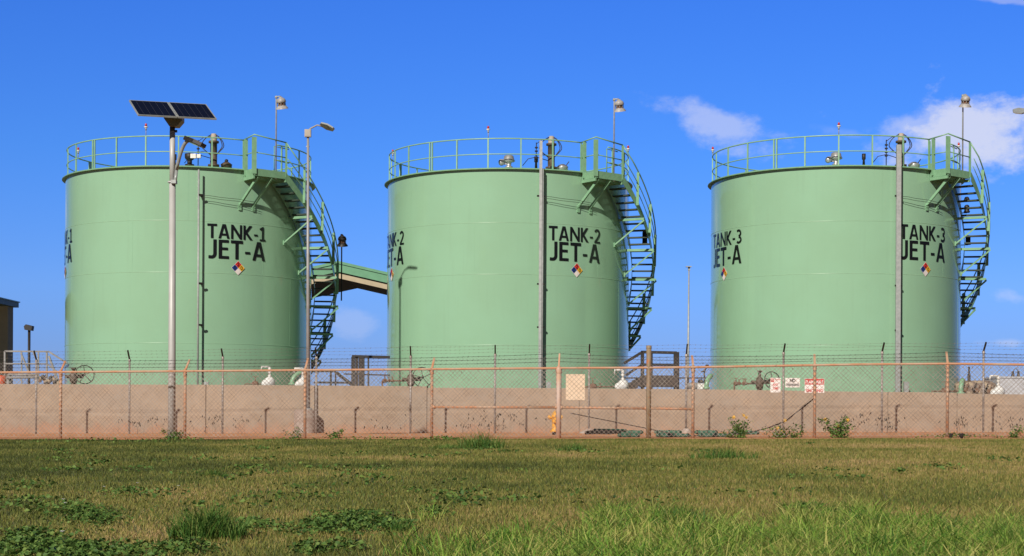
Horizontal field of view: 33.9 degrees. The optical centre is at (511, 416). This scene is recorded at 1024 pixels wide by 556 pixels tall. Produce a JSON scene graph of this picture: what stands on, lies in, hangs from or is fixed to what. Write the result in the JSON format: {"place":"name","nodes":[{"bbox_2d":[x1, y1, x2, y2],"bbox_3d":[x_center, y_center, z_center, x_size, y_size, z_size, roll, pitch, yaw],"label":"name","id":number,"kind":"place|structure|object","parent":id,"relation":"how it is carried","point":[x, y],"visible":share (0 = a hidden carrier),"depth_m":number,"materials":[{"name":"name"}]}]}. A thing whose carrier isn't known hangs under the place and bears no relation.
{"place":"outdoors","nodes":[
{"label":"outdoors","id":0,"kind":"place"},
{"bbox_2d":[0,437,1023,555],"bbox_3d":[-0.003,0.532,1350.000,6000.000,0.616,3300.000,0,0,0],"label":"ground","id":1,"kind":"structure","parent":0,"point":[443,492],"depth_m":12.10,"materials":[{"name":"green plant"}]},
{"bbox_2d":[157,500,257,541],"bbox_3d":[-1.333,0.442,7.265,0.538,0.184,0.549,0,0,0],"label":"grass tuft","id":2,"kind":"object","parent":1,"relation":"on","point":[210,525],"visible":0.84,"depth_m":7.21,"materials":[{"name":"green plant"}]},
{"bbox_2d":[200,468,222,475],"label":"grass tuft","id":3,"kind":"object","parent":1,"relation":"on","point":[212,473],"visible":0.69,"depth_m":15.16,"materials":[{"name":"green plant"}]},
{"bbox_2d":[386,518,416,531],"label":"grass tuft","id":4,"kind":"object","parent":1,"relation":"on","point":[394,526],"visible":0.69,"depth_m":7.68,"materials":[{"name":"green plant"}]},
{"bbox_2d":[428,444,462,448],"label":"grass tuft","id":5,"kind":"object","parent":1,"relation":"on","point":[451,446],"visible":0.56,"depth_m":27.55,"materials":[{"name":"green plant"}]},
{"bbox_2d":[454,426,505,448],"bbox_3d":[-0.502,0.333,27.337,1.020,0.402,1.041,0,0,0],"label":"grass tuft","id":6,"kind":"object","parent":1,"relation":"on","point":[478,443],"visible":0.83,"depth_m":27.20,"materials":[{"name":"green plant"}]},
{"bbox_2d":[478,517,527,543],"bbox_3d":[-0.034,0.475,7.023,0.211,0.111,0.266,0,0,-19],"label":"grass tuft","id":7,"kind":"object","parent":1,"relation":"on","point":[503,531],"visible":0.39,"depth_m":7.02,"materials":[{"name":"green plant"}]},
{"bbox_2d":[0,432,1020,555],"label":"ground cover","id":8,"kind":"object","parent":1,"relation":"on","point":[38,543],"visible":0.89,"depth_m":8.33,"materials":[{"name":"green plant"}]},
{"bbox_2d":[0,432,1023,439],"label":"dirt strip","id":9,"kind":"object","parent":1,"relation":"on","point":[761,435],"visible":0.54,"depth_m":46.26,"materials":[{"name":"brown soil"}]},
{"bbox_2d":[117,417,166,433],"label":"weed","id":10,"kind":"object","parent":9,"relation":"on","point":[142,425],"visible":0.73,"depth_m":52.61,"materials":[{"name":"beige plant"}]},
{"bbox_2d":[129,100,216,436],"bbox_3d":[-8.494,-3.748,42.438,2.000,8.780,1.889,0,0,-25],"label":"street lamp","id":11,"kind":"object","parent":9,"relation":"on","point":[174,114],"visible":0.9,"depth_m":42.73,"materials":[{"name":"metal"}]},
{"bbox_2d":[160,428,189,438],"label":"weed","id":12,"kind":"object","parent":9,"relation":"on","point":[177,434],"visible":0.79,"depth_m":42.14,"materials":[{"name":"green plant"}]},
{"bbox_2d":[190,415,262,433],"bbox_3d":[-8.912,0.238,52.518,2.227,0.613,0.545,0,0,0],"label":"weed","id":13,"kind":"object","parent":9,"relation":"on","point":[221,427],"visible":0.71,"depth_m":52.54,"materials":[{"name":"plant"}]},
{"bbox_2d":[282,426,302,437],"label":"weed","id":14,"kind":"object","parent":9,"relation":"on","point":[297,436],"visible":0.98,"depth_m":41.90,"materials":[{"name":"green plant"}]},
{"bbox_2d":[294,122,334,432],"bbox_3d":[-6.567,-4.583,56.105,1.386,10.445,0.719,0,0,8],"label":"street lamp","id":15,"kind":"object","parent":9,"relation":"on","point":[307,134],"visible":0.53,"depth_m":56.10,"materials":[{"name":"grey metal"}]},
{"bbox_2d":[324,429,345,437],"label":"weed","id":16,"kind":"object","parent":9,"relation":"on","point":[336,433],"visible":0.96,"depth_m":41.56,"materials":[{"name":"green plant"}]},
{"bbox_2d":[444,411,546,433],"bbox_3d":[-0.518,0.151,51.557,3.162,0.740,0.601,0,0,0],"label":"weed","id":17,"kind":"object","parent":9,"relation":"on","point":[495,424],"visible":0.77,"depth_m":51.54,"materials":[{"name":"green plant"}]},
{"bbox_2d":[0,345,1023,438],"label":"chain link fence","id":18,"kind":"object","parent":9,"relation":"on","point":[648,408],"visible":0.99,"depth_m":41.10,"materials":[{"name":"metal"}]},
{"bbox_2d":[0,342,1023,433],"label":"chain link fence","id":19,"kind":"object","parent":9,"relation":"on","point":[687,430],"visible":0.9,"depth_m":53.23,"materials":[{"name":"metal"}]},
{"bbox_2d":[566,374,584,399],"bbox_3d":[1.999,-0.937,52.982,0.606,0.814,0.020,0,0,6],"label":"blank sign","id":20,"kind":"object","parent":19,"relation":"attached to","point":[574,388],"visible":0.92,"depth_m":52.98,"materials":[{"name":"metal"}]},
{"bbox_2d":[770,378,780,391],"bbox_3d":[8.203,-0.987,52.299,0.318,0.455,0.020,0,0,6],"label":"warning sign","id":21,"kind":"object","parent":19,"relation":"attached to","point":[773,382],"visible":0.78,"depth_m":52.30,"materials":[{"name":"metal"}]},
{"bbox_2d":[785,378,799,386],"bbox_3d":[8.726,-1.060,52.241,0.448,0.292,0.020,0,0,6],"label":"warning sign","id":22,"kind":"object","parent":19,"relation":"attached to","point":[790,381],"visible":0.88,"depth_m":52.24,"materials":[{"name":"white metal"}]},
{"bbox_2d":[805,379,823,392],"bbox_3d":[9.394,-0.966,52.167,0.602,0.441,0.020,0,0,6],"label":"warning sign","id":23,"kind":"object","parent":19,"relation":"attached to","point":[819,385],"visible":0.56,"depth_m":52.16,"materials":[{"name":"metal"}]},
{"bbox_2d":[548,410,562,434],"bbox_3d":[1.243,0.167,48.590,0.383,0.700,0.381,0,0,41],"label":"fire hydrant","id":24,"kind":"object","parent":9,"relation":"on","point":[553,420],"visible":0.51,"depth_m":48.51,"materials":[{"name":"metal"}]},
{"bbox_2d":[585,429,626,433],"bbox_3d":[2.409,0.381,43.239,1.080,0.153,0.198,0,0,0],"label":"roll","id":25,"kind":"object","parent":9,"relation":"on","point":[608,431],"visible":0.79,"depth_m":43.16,"materials":[{"name":"green fabric"}]},
{"bbox_2d":[572,413,669,433],"bbox_3d":[3.016,0.189,45.496,3.262,0.587,0.136,0,0,33],"label":"steel rod","id":26,"kind":"object","parent":9,"relation":"on","point":[620,423],"visible":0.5,"depth_m":45.57,"materials":[{"name":"brown metal"}]},
{"bbox_2d":[617,433,639,436],"bbox_3d":[2.967,0.473,42.603,0.586,0.113,0.154,0,0,0],"label":"erosion roll","id":27,"kind":"object","parent":9,"relation":"on","point":[626,435],"visible":0.66,"depth_m":42.55,"materials":[{"name":"green fabric"}]},
{"bbox_2d":[618,430,643,433],"bbox_3d":[3.500,0.462,50.001,0.836,0.141,0.182,0,0,0],"label":"erosion roll","id":28,"kind":"object","parent":9,"relation":"on","point":[635,431],"visible":0.37,"depth_m":49.94,"materials":[{"name":"green fabric"}]},
{"bbox_2d":[655,430,681,433],"bbox_3d":[4.643,0.459,50.002,0.836,0.141,0.181,0,0,0],"label":"erosion roll","id":29,"kind":"object","parent":9,"relation":"on","point":[673,431],"visible":0.5,"depth_m":49.95,"materials":[{"name":"green fabric"}]},
{"bbox_2d":[656,433,690,436],"bbox_3d":[4.088,0.470,42.602,0.892,0.115,0.157,0,0,0],"label":"erosion roll","id":30,"kind":"object","parent":9,"relation":"on","point":[673,434],"visible":0.73,"depth_m":42.56,"materials":[{"name":"green fabric"}]},
{"bbox_2d":[694,430,717,433],"bbox_3d":[5.722,0.456,49.503,0.702,0.140,0.179,0,0,0],"label":"erosion roll","id":31,"kind":"object","parent":9,"relation":"on","point":[705,431],"visible":0.5,"depth_m":49.45,"materials":[{"name":"green fabric"}]},
{"bbox_2d":[698,433,729,436],"bbox_3d":[5.148,0.467,42.604,0.882,0.114,0.155,0,0,0],"label":"erosion roll","id":32,"kind":"object","parent":9,"relation":"on","point":[710,435],"visible":0.52,"depth_m":42.56,"materials":[{"name":"green fabric"}]},
{"bbox_2d":[719,428,734,437],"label":"weed","id":33,"kind":"object","parent":9,"relation":"on","point":[730,436],"visible":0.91,"depth_m":40.91,"materials":[{"name":"green plant"}]},
{"bbox_2d":[728,415,751,437],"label":"weed","id":34,"kind":"object","parent":9,"relation":"on","point":[738,430],"visible":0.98,"depth_m":40.54,"materials":[{"name":"green plant"}]},
{"bbox_2d":[734,430,758,434],"bbox_3d":[6.674,0.454,48.002,0.804,0.141,0.183,0,0,0],"label":"erosion roll","id":35,"kind":"object","parent":9,"relation":"on","point":[753,433],"visible":0.37,"depth_m":47.95,"materials":[{"name":"green fabric"}]},
{"bbox_2d":[694,399,812,435],"bbox_3d":[5.775,0.021,42.841,4.103,0.976,0.990,0,0,23],"label":"cable","id":36,"kind":"object","parent":9,"relation":"on","point":[778,423],"visible":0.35,"depth_m":42.42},
{"bbox_2d":[762,419,804,437],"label":"weed","id":37,"kind":"object","parent":9,"relation":"on","point":[780,435],"visible":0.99,"depth_m":40.58,"materials":[{"name":"green plant"}]},
{"bbox_2d":[788,428,806,437],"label":"weed","id":38,"kind":"object","parent":9,"relation":"on","point":[795,436],"visible":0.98,"depth_m":40.34,"materials":[{"name":"green plant"}]},
{"bbox_2d":[817,416,855,437],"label":"weed","id":39,"kind":"object","parent":9,"relation":"on","point":[837,434],"visible":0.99,"depth_m":40.13,"materials":[{"name":"green plant"}]},
{"bbox_2d":[821,412,906,432],"bbox_3d":[10.530,0.172,50.245,2.577,0.639,0.540,0,0,0],"label":"weed","id":40,"kind":"object","parent":9,"relation":"on","point":[875,424],"visible":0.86,"depth_m":50.30,"materials":[{"name":"green plant"}]},
{"bbox_2d":[939,415,982,432],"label":"weed","id":41,"kind":"object","parent":9,"relation":"on","point":[963,424],"visible":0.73,"depth_m":49.81,"materials":[{"name":"plant"}]},
{"bbox_2d":[990,416,1022,431],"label":"weed","id":42,"kind":"object","parent":9,"relation":"on","point":[1009,426],"visible":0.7,"depth_m":49.84,"materials":[{"name":"beige plant"}]},
{"bbox_2d":[1006,425,1023,437],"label":"weed","id":43,"kind":"object","parent":9,"relation":"on","point":[1013,435],"visible":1,"depth_m":39.59,"materials":[{"name":"green plant"}]},
{"bbox_2d":[555,442,591,451],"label":"grass tuft","id":44,"kind":"object","parent":1,"relation":"on","point":[579,448],"visible":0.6,"depth_m":25.36,"materials":[{"name":"green plant"}]},
{"bbox_2d":[595,516,635,533],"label":"grass tuft","id":45,"kind":"object","parent":1,"relation":"on","point":[620,522],"visible":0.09,"depth_m":7.59,"materials":[{"name":"green plant"}]},
{"bbox_2d":[639,500,713,526],"bbox_3d":[0.765,0.455,7.783,0.400,0.148,0.370,0,0,0],"label":"grass tuft","id":46,"kind":"object","parent":1,"relation":"on","point":[688,512],"visible":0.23,"depth_m":7.78,"materials":[{"name":"green plant"}]},
{"bbox_2d":[668,515,716,536],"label":"grass tuft","id":47,"kind":"object","parent":1,"relation":"on","point":[689,525],"visible":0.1,"depth_m":7.21,"materials":[{"name":"green plant"}]},
{"bbox_2d":[685,445,758,459],"bbox_3d":[2.607,0.423,20.639,0.979,0.207,0.858,0,0,0],"label":"grass tuft","id":48,"kind":"object","parent":1,"relation":"on","point":[730,454],"visible":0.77,"depth_m":20.51,"materials":[{"name":"green plant"}]},
{"bbox_2d":[834,512,882,526],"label":"grass tuft","id":49,"kind":"object","parent":1,"relation":"on","point":[849,518],"visible":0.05,"depth_m":7.60,"materials":[{"name":"green plant"}]},
{"bbox_2d":[921,516,975,534],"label":"grass tuft","id":50,"kind":"object","parent":1,"relation":"on","point":[953,524],"visible":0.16,"depth_m":7.19,"materials":[{"name":"green plant"}]},
{"bbox_2d":[0,0,1023,388],"label":"sky","id":51,"kind":"structure","parent":0,"point":[691,78],"materials":[{"name":"blue"}]},
{"bbox_2d":[371,488,1023,555],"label":"tall grass","id":52,"kind":"structure","parent":0,"point":[907,535],"depth_m":6.37,"materials":[{"name":"green plant"}]},
{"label":"gravel yard","id":53,"kind":"structure","parent":0,"visible":0},
{"bbox_2d":[0,374,5,383],"bbox_3d":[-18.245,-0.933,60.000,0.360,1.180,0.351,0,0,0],"label":"fuel can","id":54,"kind":"object","parent":53,"relation":"on","point":[2,380],"visible":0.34,"depth_m":59.86,"materials":[{"name":"red plastic"}]},
{"bbox_2d":[0,297,19,383],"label":"canopy building","id":55,"kind":"structure","parent":53,"relation":"on","point":[7,306],"depth_m":74.90,"materials":[{"name":"brown metal"}]},
{"bbox_2d":[24,324,33,383],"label":"lamp post","id":56,"kind":"object","parent":53,"relation":"on","point":[29,328],"visible":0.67,"depth_m":84.94,"materials":[{"name":"metal"}]},
{"bbox_2d":[6,373,58,383],"bbox_3d":[-17.329,-0.510,60.924,2.135,2.140,0.444,0,0,14],"label":"pipe rack","id":57,"kind":"object","parent":53,"relation":"on","point":[20,376],"visible":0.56,"depth_m":60.96,"materials":[{"name":"metal"}]},
{"bbox_2d":[4,350,67,382],"bbox_3d":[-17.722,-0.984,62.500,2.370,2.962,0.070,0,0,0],"label":"access stairs","id":58,"kind":"structure","parent":53,"relation":"on","point":[38,363],"depth_m":62.47,"materials":[{"name":"metal"}]},
{"bbox_2d":[65,365,94,383],"bbox_3d":[-15.255,-0.635,59.243,1.047,2.388,0.406,0,0,0],"label":"gate valve","id":59,"kind":"object","parent":53,"relation":"on","point":[74,375],"visible":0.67,"depth_m":59.20,"materials":[{"name":"brown metal"}]},
{"bbox_2d":[62,96,347,384],"bbox_3d":[-11.846,-5.306,65.263,10.813,12.791,10.431,0,0,0],"label":"storage tank","id":60,"kind":"object","parent":53,"relation":"on","point":[241,238],"visible":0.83,"depth_m":60.91,"materials":[{"name":"green metal"}]},
{"bbox_2d":[244,376,260,384],"bbox_3d":[-9.106,-0.439,59.300,0.698,1.968,0.225,0,0,0],"label":"pipe run","id":61,"kind":"object","parent":53,"relation":"on","point":[255,381],"visible":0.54,"depth_m":59.28,"materials":[{"name":"metal"}]},
{"bbox_2d":[261,367,274,384],"bbox_3d":[-8.536,-0.624,58.968,0.462,2.330,0.455,0,0,-39],"label":"vent pipe","id":62,"kind":"object","parent":53,"relation":"on","point":[265,382],"visible":0.41,"depth_m":58.85,"materials":[{"name":"white metal"}]},
{"bbox_2d":[288,371,300,384],"bbox_3d":[-7.629,-0.574,59.461,0.586,2.227,0.257,0,0,-22],"label":"pipe elbow","id":63,"kind":"object","parent":53,"relation":"on","point":[296,374],"visible":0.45,"depth_m":59.37,"materials":[{"name":"green metal"}]},
{"bbox_2d":[294,367,303,384],"bbox_3d":[-7.377,-0.598,58.962,0.463,2.271,0.430,0,0,-34],"label":"vent pipe","id":64,"kind":"object","parent":53,"relation":"on","point":[300,380],"visible":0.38,"depth_m":58.87,"materials":[{"name":"white metal"}]},
{"bbox_2d":[314,371,353,385],"bbox_3d":[-6.308,-0.589,59.500,1.421,2.115,0.080,0,0,0],"label":"handrail","id":65,"kind":"object","parent":53,"relation":"on","point":[346,380],"visible":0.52,"depth_m":59.47,"materials":[{"name":"metal"}]},
{"bbox_2d":[311,261,386,297],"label":"canopy building","id":66,"kind":"structure","parent":53,"relation":"on","point":[363,278],"depth_m":80.12,"materials":[{"name":"green metal"}]},
{"bbox_2d":[345,355,389,385],"bbox_3d":[-5.225,-0.872,60.500,1.658,2.700,0.200,0,0,0],"label":"catwalk","id":67,"kind":"object","parent":53,"relation":"on","point":[354,358],"visible":0.48,"depth_m":60.45,"materials":[{"name":"metal"}]},
{"bbox_2d":[382,375,405,385],"bbox_3d":[-4.163,-0.469,59.600,0.938,2.006,0.165,0,0,0],"label":"pipe run","id":68,"kind":"object","parent":53,"relation":"on","point":[389,380],"visible":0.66,"depth_m":59.57,"materials":[{"name":"metal"}]},
{"bbox_2d":[402,367,429,385],"bbox_3d":[-3.338,-0.615,59.237,1.075,2.290,0.418,0,0,0],"label":"gate valve","id":69,"kind":"object","parent":53,"relation":"on","point":[414,378],"visible":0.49,"depth_m":59.20,"materials":[{"name":"brown metal"}]},
{"bbox_2d":[0,384,1023,432],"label":"concrete wall","id":70,"kind":"structure","parent":53,"relation":"on","point":[758,398],"depth_m":56.12,"materials":[{"name":"beige concrete"}]},
{"bbox_2d":[384,98,656,388],"bbox_3d":[0.316,-5.243,65.418,10.536,12.791,10.421,0,0,0],"label":"storage tank","id":71,"kind":"object","parent":53,"relation":"on","point":[520,259],"visible":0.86,"depth_m":61.01,"materials":[{"name":"green metal"}]},
{"bbox_2d":[585,380,614,387],"bbox_3d":[3.126,-0.429,59.300,1.084,1.890,0.270,0,0,0],"label":"pipe run","id":72,"kind":"object","parent":53,"relation":"on","point":[592,385],"visible":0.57,"depth_m":59.28,"materials":[{"name":"metal"}]},
{"bbox_2d":[614,369,627,388],"bbox_3d":[3.866,-0.583,58.968,0.465,2.187,0.459,0,0,-39],"label":"vent pipe","id":73,"kind":"object","parent":53,"relation":"on","point":[621,385],"visible":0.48,"depth_m":58.85,"materials":[{"name":"white metal"}]},
{"bbox_2d":[623,351,705,388],"bbox_3d":[5.586,-0.949,60.650,3.228,2.859,1.500,0,0,0],"label":"catwalk","id":74,"kind":"object","parent":53,"relation":"on","point":[665,378],"visible":0.38,"depth_m":60.41,"materials":[{"name":"metal"}]},
{"bbox_2d":[686,266,691,382],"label":"lamp post","id":75,"kind":"object","parent":53,"relation":"on","point":[688,318],"visible":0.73,"depth_m":77.96,"materials":[{"name":"grey metal"}]},
{"bbox_2d":[687,382,697,388],"bbox_3d":[6.496,-0.361,60.000,0.600,1.730,0.300,0,0,0],"label":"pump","id":76,"kind":"object","parent":53,"relation":"on","point":[691,385],"visible":0.16,"depth_m":59.91,"materials":[{"name":"metal"}]},
{"bbox_2d":[697,379,703,388],"bbox_3d":[6.664,-0.411,59.200,0.270,1.828,0.200,0,0,0],"label":"instrument box","id":77,"kind":"object","parent":53,"relation":"on","point":[699,385],"visible":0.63,"depth_m":59.10,"materials":[{"name":"white paint"}]},
{"bbox_2d":[704,373,712,388],"bbox_3d":[6.892,-0.514,59.067,0.251,2.035,0.442,0,0,45],"label":"pipe elbow","id":78,"kind":"object","parent":53,"relation":"on","point":[710,376],"visible":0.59,"depth_m":58.98,"materials":[{"name":"green metal"}]},
{"bbox_2d":[733,378,749,389],"bbox_3d":[8.123,-0.425,58.600,0.825,1.856,0.165,0,0,0],"label":"pipe run","id":79,"kind":"object","parent":53,"relation":"on","point":[743,382],"visible":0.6,"depth_m":58.57,"materials":[{"name":"metal"}]},
{"bbox_2d":[751,370,779,389],"bbox_3d":[8.794,-0.555,58.328,1.014,2.110,0.363,0,0,12],"label":"gate valve","id":80,"kind":"object","parent":53,"relation":"on","point":[757,383],"visible":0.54,"depth_m":58.31,"materials":[{"name":"brown metal"}]},
{"bbox_2d":[708,94,990,392],"bbox_3d":[12.735,-5.178,64.356,10.536,12.791,10.346,0,0,0],"label":"storage tank","id":81,"kind":"object","parent":53,"relation":"on","point":[842,256],"visible":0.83,"depth_m":59.93,"materials":[{"name":"green metal"}]},
{"bbox_2d":[931,382,957,392],"bbox_3d":[15.046,-0.367,58.300,0.997,1.708,0.285,0,0,0],"label":"pipe run","id":82,"kind":"object","parent":53,"relation":"on","point":[944,390],"visible":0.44,"depth_m":58.28,"materials":[{"name":"metal"}]},
{"bbox_2d":[957,378,964,392],"bbox_3d":[15.569,-0.434,58.269,0.255,1.832,0.400,0,0,19],"label":"pipe elbow","id":83,"kind":"object","parent":53,"relation":"on","point":[961,384],"visible":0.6,"depth_m":58.18,"materials":[{"name":"green metal"}]},
{"bbox_2d":[954,367,995,393],"bbox_3d":[16.206,-0.632,58.635,1.500,2.224,0.930,0,0,0],"label":"engine pump","id":84,"kind":"object","parent":53,"relation":"on","point":[976,387],"visible":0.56,"depth_m":58.40,"materials":[{"name":"metal"}]},
{"bbox_2d":[989,375,1004,393],"bbox_3d":[16.536,-0.473,57.181,0.456,1.905,0.460,0,0,-43],"label":"vent pipe","id":85,"kind":"object","parent":53,"relation":"on","point":[999,386],"visible":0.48,"depth_m":57.11,"materials":[{"name":"white metal"}]},
{"bbox_2d":[985,369,1023,393],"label":"horizontal tank","id":86,"kind":"object","parent":53,"relation":"on","point":[1011,389],"visible":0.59,"depth_m":62.00,"materials":[{"name":"metal"}]},
{"bbox_2d":[1013,108,1023,113],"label":"street lamp","id":87,"kind":"object","parent":53,"relation":"on","point":[1018,110],"visible":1,"depth_m":56.87,"materials":[{"name":"white metal"}]}
]}

